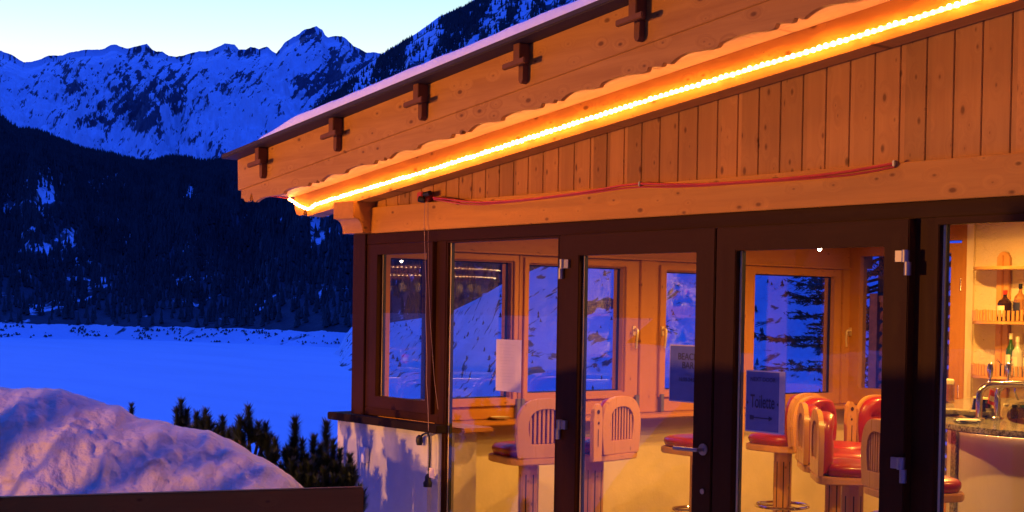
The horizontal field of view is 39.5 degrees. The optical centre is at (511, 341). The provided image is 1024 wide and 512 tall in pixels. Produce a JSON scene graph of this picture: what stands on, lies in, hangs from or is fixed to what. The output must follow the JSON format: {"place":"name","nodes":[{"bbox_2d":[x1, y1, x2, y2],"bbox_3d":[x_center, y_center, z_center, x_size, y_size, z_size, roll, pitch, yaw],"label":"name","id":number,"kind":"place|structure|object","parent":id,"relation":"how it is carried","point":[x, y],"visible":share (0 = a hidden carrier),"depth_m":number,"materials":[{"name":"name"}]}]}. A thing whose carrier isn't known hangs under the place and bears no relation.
{"place":"outdoors","nodes":[
{"label":"outdoors","id":0,"kind":"place"},
{"bbox_2d":[0,26,379,159],"bbox_3d":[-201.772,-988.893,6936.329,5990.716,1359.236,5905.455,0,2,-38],"label":"snowy mountains","id":1,"kind":"structure","parent":0,"point":[145,101],"depth_m":6356.69,"materials":[{"name":"white snow"}]},
{"bbox_2d":[0,338,420,465],"bbox_3d":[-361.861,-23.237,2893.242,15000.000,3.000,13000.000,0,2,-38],"label":"frozen lake","id":2,"kind":"structure","parent":0,"point":[278,385],"depth_m":901.19,"materials":[{"name":"white snow"}]},
{"bbox_2d":[0,0,472,61],"label":"sky","id":3,"kind":"structure","parent":0,"point":[30,30],"materials":[{"name":"white"}]},
{"bbox_2d":[0,0,574,347],"bbox_3d":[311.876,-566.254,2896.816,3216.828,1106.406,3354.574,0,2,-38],"label":"forested hills","id":4,"kind":"structure","parent":0,"point":[60,327],"depth_m":1835.56,"materials":[{"name":"green plant"}]},
{"bbox_2d":[0,324,340,344],"bbox_3d":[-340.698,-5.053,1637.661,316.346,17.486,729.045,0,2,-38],"label":"lakeshore scrub","id":5,"kind":"object","parent":4,"relation":"on","point":[87,334],"visible":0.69,"depth_m":1782.57,"materials":[{"name":"green plant"}]},
{"bbox_2d":[0,112,539,326],"bbox_3d":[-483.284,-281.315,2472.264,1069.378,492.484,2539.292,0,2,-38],"label":"conifer forest","id":6,"kind":"object","parent":4,"relation":"on","point":[157,186],"visible":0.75,"depth_m":2180.16,"materials":[{"name":"green plant"}]},
{"bbox_2d":[235,0,576,164],"bbox_3d":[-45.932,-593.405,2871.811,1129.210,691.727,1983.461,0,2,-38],"label":"mountainside conifers","id":7,"kind":"object","parent":4,"relation":"on","point":[453,20],"visible":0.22,"depth_m":3280.04,"materials":[{"name":"green plant"}]},
{"bbox_2d":[490,416,510,419],"bbox_3d":[-0.081,0.531,9.841,0.161,0.020,0.126,0,2,-38],"label":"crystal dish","id":8,"kind":"object","parent":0,"point":[499,417],"visible":1,"depth_m":9.80,"materials":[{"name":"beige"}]},
{"bbox_2d":[334,241,961,444],"bbox_3d":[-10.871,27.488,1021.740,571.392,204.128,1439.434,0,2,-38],"label":"snowy slope","id":9,"kind":"structure","parent":0,"point":[478,379],"depth_m":695.81,"materials":[{"name":"white snow"}]},
{"bbox_2d":[347,270,822,391],"bbox_3d":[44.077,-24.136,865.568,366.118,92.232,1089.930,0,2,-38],"label":"slope shrubs","id":10,"kind":"object","parent":9,"relation":"on","point":[761,331],"visible":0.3,"depth_m":693.15,"materials":[{"name":"green plant"}]},
{"bbox_2d":[946,408,969,415],"bbox_3d":[2.624,0.425,8.515,0.187,0.038,0.222,0,2,-38],"label":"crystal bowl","id":11,"kind":"object","parent":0,"point":[951,412],"visible":0.6,"depth_m":8.45,"materials":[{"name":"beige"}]},
{"bbox_2d":[953,418,981,423],"bbox_3d":[2.548,0.445,7.995,0.136,0.025,0.194,1,1,10],"label":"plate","id":12,"kind":"object","parent":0,"point":[964,420],"visible":1,"depth_m":7.92,"materials":[{"name":"white ceramic"}]},
{"bbox_2d":[996,359,1004,375],"bbox_3d":[3.702,0.198,10.796,0.060,0.131,0.073,1,1,-4],"label":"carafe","id":13,"kind":"object","parent":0,"point":[1000,367],"visible":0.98,"depth_m":10.77,"materials":[{"name":"glass"}]},
{"bbox_3d":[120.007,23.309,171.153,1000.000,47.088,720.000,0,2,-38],"label":"snowy ground","id":14,"kind":"structure","parent":0,"visible":0},
{"bbox_2d":[126,403,134,414],"bbox_3d":[-2.375,0.715,8.908,0.167,0.690,0.076,2,2,33],"label":"dwarf pine","id":15,"kind":"object","parent":14,"relation":"on","point":[131,410],"visible":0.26,"depth_m":8.89,"materials":[{"name":"green plant"}]},
{"bbox_2d":[0,387,303,495],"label":"snow heap","id":16,"kind":"object","parent":14,"relation":"on","point":[56,441],"visible":0.85,"depth_m":6.40,"materials":[{"name":"white snow"}]},
{"bbox_2d":[171,397,191,427],"bbox_3d":[-2.035,0.676,8.787,0.142,0.687,0.239,1,1,6],"label":"dwarf pine","id":17,"kind":"object","parent":14,"relation":"on","point":[181,417],"visible":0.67,"depth_m":8.78,"materials":[{"name":"green plant"}]},
{"bbox_2d":[0,486,363,511],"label":"board fence","id":18,"kind":"object","parent":14,"relation":"on","point":[332,499],"visible":1,"depth_m":5.01,"materials":[{"name":"brown wood"}]},
{"bbox_2d":[187,405,217,432],"bbox_3d":[-1.875,0.792,8.748,0.382,0.812,0.453,0,1,-20],"label":"dwarf pine","id":19,"kind":"object","parent":14,"relation":"on","point":[205,423],"visible":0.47,"depth_m":8.67,"materials":[{"name":"green plant"}]},
{"bbox_2d":[214,414,232,439],"bbox_3d":[-1.734,0.810,8.790,0.430,0.765,0.548,0,2,-38],"label":"dwarf pine","id":20,"kind":"object","parent":14,"relation":"on","point":[222,429],"visible":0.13,"depth_m":8.68,"materials":[{"name":"green plant"}]},
{"bbox_2d":[227,402,274,455],"bbox_3d":[-1.550,0.819,8.591,0.466,0.934,0.557,0,2,-38],"label":"dwarf pine","id":21,"kind":"object","parent":14,"relation":"on","point":[249,435],"visible":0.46,"depth_m":8.48,"materials":[{"name":"green plant"}]},
{"bbox_2d":[256,431,281,465],"bbox_3d":[-1.457,0.903,8.628,0.467,0.765,0.516,0,2,-38],"label":"dwarf pine","id":22,"kind":"object","parent":14,"relation":"on","point":[271,454],"visible":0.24,"depth_m":8.47,"materials":[{"name":"green plant"}]},
{"bbox_2d":[276,413,329,487],"bbox_3d":[-1.241,0.884,8.572,0.462,0.913,0.578,0,2,-38],"label":"dwarf pine","id":23,"kind":"object","parent":14,"relation":"on","point":[297,465],"visible":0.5,"depth_m":8.48,"materials":[{"name":"green plant"}]},
{"bbox_2d":[307,416,369,511],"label":"dwarf pine","id":24,"kind":"object","parent":14,"relation":"on","point":[324,455],"visible":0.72,"depth_m":8.49,"materials":[{"name":"green plant"}]},
{"bbox_2d":[222,0,1023,511],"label":"bar building","id":25,"kind":"structure","parent":14,"relation":"on","point":[932,104],"depth_m":7.19,"materials":[{"name":"wood"}]},
{"bbox_2d":[378,253,426,418],"bbox_3d":[-0.719,-0.032,9.469,0.450,1.142,0.112,0,2,-38],"label":"window","id":26,"kind":"structure","parent":25,"relation":"in","point":[422,257],"depth_m":9.41,"materials":[{"name":"brown wood"}]},
{"bbox_2d":[416,432,434,486],"bbox_3d":[-0.516,0.709,8.555,0.056,0.326,0.187,0,2,-38],"label":"power lead","id":27,"kind":"object","parent":25,"relation":"attached to","point":[427,482],"visible":1,"depth_m":8.52,"materials":[{"name":"black plastic"}]},
{"bbox_2d":[258,0,596,139],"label":"roof snow","id":28,"kind":"structure","parent":25,"relation":"on","point":[482,43],"depth_m":7.54,"materials":[{"name":"white snow"}]},
{"bbox_2d":[452,252,518,420],"bbox_3d":[-0.242,-0.032,9.794,0.698,1.142,0.189,0,2,-38],"label":"window","id":29,"kind":"structure","parent":25,"relation":"in","point":[463,408],"depth_m":9.92,"materials":[{"name":"brown wood"}]},
{"bbox_2d":[496,339,521,392],"bbox_3d":[-0.021,0.139,8.095,0.008,0.295,0.231,0,2,-38],"label":"paper notice","id":30,"kind":"object","parent":25,"relation":"attached to","point":[508,363],"visible":1,"depth_m":8.09,"materials":[{"name":"paper"}]},
{"bbox_2d":[488,398,555,511],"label":"bar stool","id":31,"kind":"object","parent":25,"relation":"on","point":[529,450],"visible":0.73,"depth_m":8.81,"materials":[{"name":"brown wood"}]},
{"bbox_2d":[517,255,638,414],"bbox_3d":[0.487,-0.033,10.366,1.145,1.142,0.189,0,2,-38],"label":"window","id":32,"kind":"structure","parent":25,"relation":"in","point":[626,272],"depth_m":10.60,"materials":[{"name":"brown wood"}]},
{"bbox_2d":[584,396,640,511],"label":"bar stool","id":33,"kind":"object","parent":25,"relation":"on","point":[615,425],"visible":0.87,"depth_m":9.18,"materials":[{"name":"brown wood"}]},
{"bbox_2d":[272,0,977,209],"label":"rope light","id":34,"kind":"object","parent":25,"relation":"attached to","point":[818,47],"visible":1,"depth_m":6.84,"materials":[{"name":"yellow plastic"}]},
{"bbox_2d":[555,228,717,511],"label":"door","id":35,"kind":"structure","parent":25,"relation":"in","point":[573,268],"depth_m":7.26,"materials":[{"name":"brown wood"}]},
{"bbox_2d":[417,160,897,204],"bbox_3d":[0.518,-0.802,7.282,0.106,0.111,3.474,0,2,-38],"label":"red cable","id":36,"kind":"object","parent":25,"relation":"attached to","point":[426,196],"visible":1,"depth_m":6.99,"materials":[{"name":"rubber"}]},
{"bbox_2d":[424,203,437,430],"bbox_3d":[-0.499,-0.159,8.543,0.039,1.394,0.177,0,2,-38],"label":"hanging cord","id":37,"kind":"object","parent":36,"relation":"hanging from","point":[425,318],"visible":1,"depth_m":8.54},
{"bbox_2d":[655,261,695,411],"bbox_3d":[1.434,-0.035,11.108,0.918,1.142,0.189,0,2,-38],"label":"window","id":38,"kind":"structure","parent":25,"relation":"in","point":[663,268],"depth_m":10.83,"materials":[{"name":"brown wood"}]},
{"bbox_2d":[669,344,694,402],"bbox_3d":[0.846,0.158,6.900,0.004,0.278,0.236,0,2,-38],"label":"beach bar sign","id":39,"kind":"object","parent":25,"relation":"attached to","point":[681,381],"visible":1,"depth_m":6.93,"materials":[{"name":"paper"}]},
{"bbox_2d":[661,407,744,511],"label":"bar stool","id":40,"kind":"object","parent":25,"relation":"on","point":[679,440],"visible":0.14,"depth_m":9.65,"materials":[{"name":"red leather"}]},
{"bbox_2d":[745,370,785,434],"bbox_3d":[1.154,0.277,6.507,0.004,0.283,0.235,0,2,-38],"label":"toilet sign","id":41,"kind":"object","parent":25,"relation":"attached to","point":[765,402],"visible":1,"depth_m":6.50,"materials":[{"name":"paper"}]},
{"bbox_2d":[746,393,820,511],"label":"bar stool","id":42,"kind":"object","parent":25,"relation":"on","point":[780,447],"visible":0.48,"depth_m":9.96,"materials":[{"name":"red leather"}]},
{"bbox_2d":[743,265,841,407],"bbox_3d":[2.269,-0.038,11.811,1.255,1.142,0.112,0,2,-38],"label":"window","id":43,"kind":"structure","parent":25,"relation":"in","point":[832,289],"depth_m":12.10,"materials":[{"name":"brown wood"}]},
{"bbox_2d":[712,219,915,511],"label":"door","id":44,"kind":"structure","parent":25,"relation":"in","point":[897,237],"depth_m":6.18,"materials":[{"name":"brown wood"}]},
{"bbox_2d":[793,396,860,459],"bbox_3d":[2.141,0.947,9.364,0.469,1.150,0.450,0,2,-42],"label":"bar stool","id":45,"kind":"object","parent":25,"relation":"on","point":[821,403],"visible":0.31,"depth_m":9.39,"materials":[{"name":"red leather"}]},
{"bbox_2d":[796,402,860,511],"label":"bar stool","id":46,"kind":"object","parent":25,"relation":"on","point":[832,493],"visible":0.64,"depth_m":8.74,"materials":[{"name":"red leather"}]},
{"bbox_2d":[810,409,863,511],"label":"bar stool","id":47,"kind":"object","parent":25,"relation":"on","point":[826,468],"visible":0.9,"depth_m":8.05,"materials":[{"name":"red leather"}]},
{"bbox_2d":[844,395,880,511],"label":"bar stool","id":48,"kind":"object","parent":25,"relation":"on","point":[862,413],"visible":0.28,"depth_m":9.65,"materials":[{"name":"red leather"}]},
{"bbox_2d":[845,247,883,403],"bbox_3d":[3.088,-0.140,11.965,0.157,1.365,0.675,0,2,-38],"label":"window","id":49,"kind":"structure","parent":25,"relation":"in","point":[856,332],"depth_m":12.14,"materials":[{"name":"brown wood"}]},
{"bbox_2d":[868,293,949,474],"bbox_3d":[4.483,0.643,12.275,0.090,2.100,3.440,0,2,-38],"label":"window","id":50,"kind":"structure","parent":25,"relation":"in","point":[875,340],"depth_m":13.54,"materials":[{"name":"blue glass"}]},
{"bbox_2d":[861,419,963,502],"bbox_3d":[2.127,0.988,7.549,0.450,1.150,0.469,1,1,-8],"label":"bar stool","id":51,"kind":"object","parent":25,"relation":"on","point":[870,455],"visible":0.37,"depth_m":7.55,"materials":[{"name":"red leather"}]},
{"bbox_2d":[944,243,961,511],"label":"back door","id":52,"kind":"structure","parent":25,"relation":"in","point":[955,248],"depth_m":11.37,"materials":[{"name":"brown wood"}]},
{"bbox_2d":[946,397,1023,511],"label":"bar counter","id":53,"kind":"object","parent":25,"relation":"on","point":[985,463],"visible":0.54,"depth_m":7.75,"materials":[{"name":"stone"}]},
{"bbox_2d":[946,379,954,402],"bbox_3d":[2.976,0.340,9.784,0.121,0.164,0.076,0,1,-22],"label":"beer mug","id":54,"kind":"object","parent":53,"relation":"on","point":[950,390],"visible":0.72,"depth_m":9.76,"materials":[{"name":"clear glass"}]},
{"bbox_2d":[955,409,991,417],"bbox_3d":[2.713,0.429,8.409,0.187,0.038,0.222,0,2,-38],"label":"crystal bowl","id":55,"kind":"object","parent":53,"relation":"on","point":[970,413],"visible":0.82,"depth_m":8.36,"materials":[{"name":"beige"}]},
{"bbox_2d":[971,396,975,409],"bbox_3d":[2.795,0.390,8.551,0.094,0.114,0.095,0,2,-38],"label":"dark glass","id":56,"kind":"object","parent":53,"relation":"on","point":[974,404],"visible":0.2,"depth_m":8.54,"materials":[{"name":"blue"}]},
{"bbox_2d":[982,397,991,416],"bbox_3d":[2.805,0.392,8.459,0.099,0.114,0.100,0,2,-38],"label":"dark glass","id":57,"kind":"object","parent":53,"relation":"on","point":[985,404],"visible":0.46,"depth_m":8.43,"materials":[{"name":"black glass"}]},
{"bbox_2d":[985,408,993,417],"bbox_3d":[2.821,0.423,8.432,0.059,0.054,0.060,0,2,-38],"label":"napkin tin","id":58,"kind":"object","parent":53,"relation":"on","point":[991,414],"visible":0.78,"depth_m":8.40,"materials":[{"name":"metal"}]},
{"bbox_2d":[972,363,1023,420],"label":"beer tap","id":59,"kind":"object","parent":53,"relation":"on","point":[983,388],"visible":0.85,"depth_m":8.16,"materials":[{"name":"silver metal"}]},
{"bbox_2d":[988,362,1023,419],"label":"beer tap","id":60,"kind":"object","parent":53,"relation":"on","point":[994,401],"visible":0.81,"depth_m":8.28,"materials":[{"name":"silver metal"}]},
{"bbox_2d":[1010,404,1018,418],"bbox_3d":[2.947,0.412,8.366,0.047,0.082,0.048,0,2,-38],"label":"bottle","id":61,"kind":"object","parent":53,"relation":"on","point":[1014,412],"visible":1,"depth_m":8.35,"materials":[{"name":"brown glass"}]},
{"bbox_2d":[971,252,1023,397],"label":"wall shelf","id":62,"kind":"object","parent":25,"relation":"attached to","point":[1004,267],"depth_m":10.92,"materials":[{"name":"brown wood"}]},
{"bbox_2d":[997,290,1012,320],"bbox_3d":[3.736,-0.269,10.822,0.110,0.234,0.105,1,1,-16],"label":"bottle","id":63,"kind":"object","parent":62,"relation":"on","point":[1005,303],"visible":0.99,"depth_m":10.78,"materials":[{"name":"brown glass"}]},
{"bbox_2d":[1005,333,1014,374],"bbox_3d":[3.768,0.103,10.786,0.074,0.324,0.074,0,2,-38],"label":"bottle","id":64,"kind":"object","parent":62,"relation":"on","point":[1009,350],"visible":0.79,"depth_m":10.77,"materials":[{"name":"green glass"}]},
{"bbox_2d":[1011,337,1022,376],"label":"bottle","id":65,"kind":"object","parent":62,"relation":"on","point":[1017,356],"visible":0.69,"depth_m":10.69,"materials":[{"name":"beige"}]},
{"bbox_2d":[1013,284,1023,320],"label":"bottle","id":66,"kind":"object","parent":62,"relation":"on","point":[1018,303],"visible":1,"depth_m":10.69,"materials":[{"name":"brown glass"}]},
{"bbox_2d":[754,254,950,467],"bbox_3d":[4.000,-1.373,14.812,3.208,5.800,3.238,0,1,-26],"label":"spruce tree","id":67,"kind":"object","parent":14,"relation":"on","point":[878,271],"visible":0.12,"depth_m":14.86,"materials":[{"name":"green plant"}]}
]}

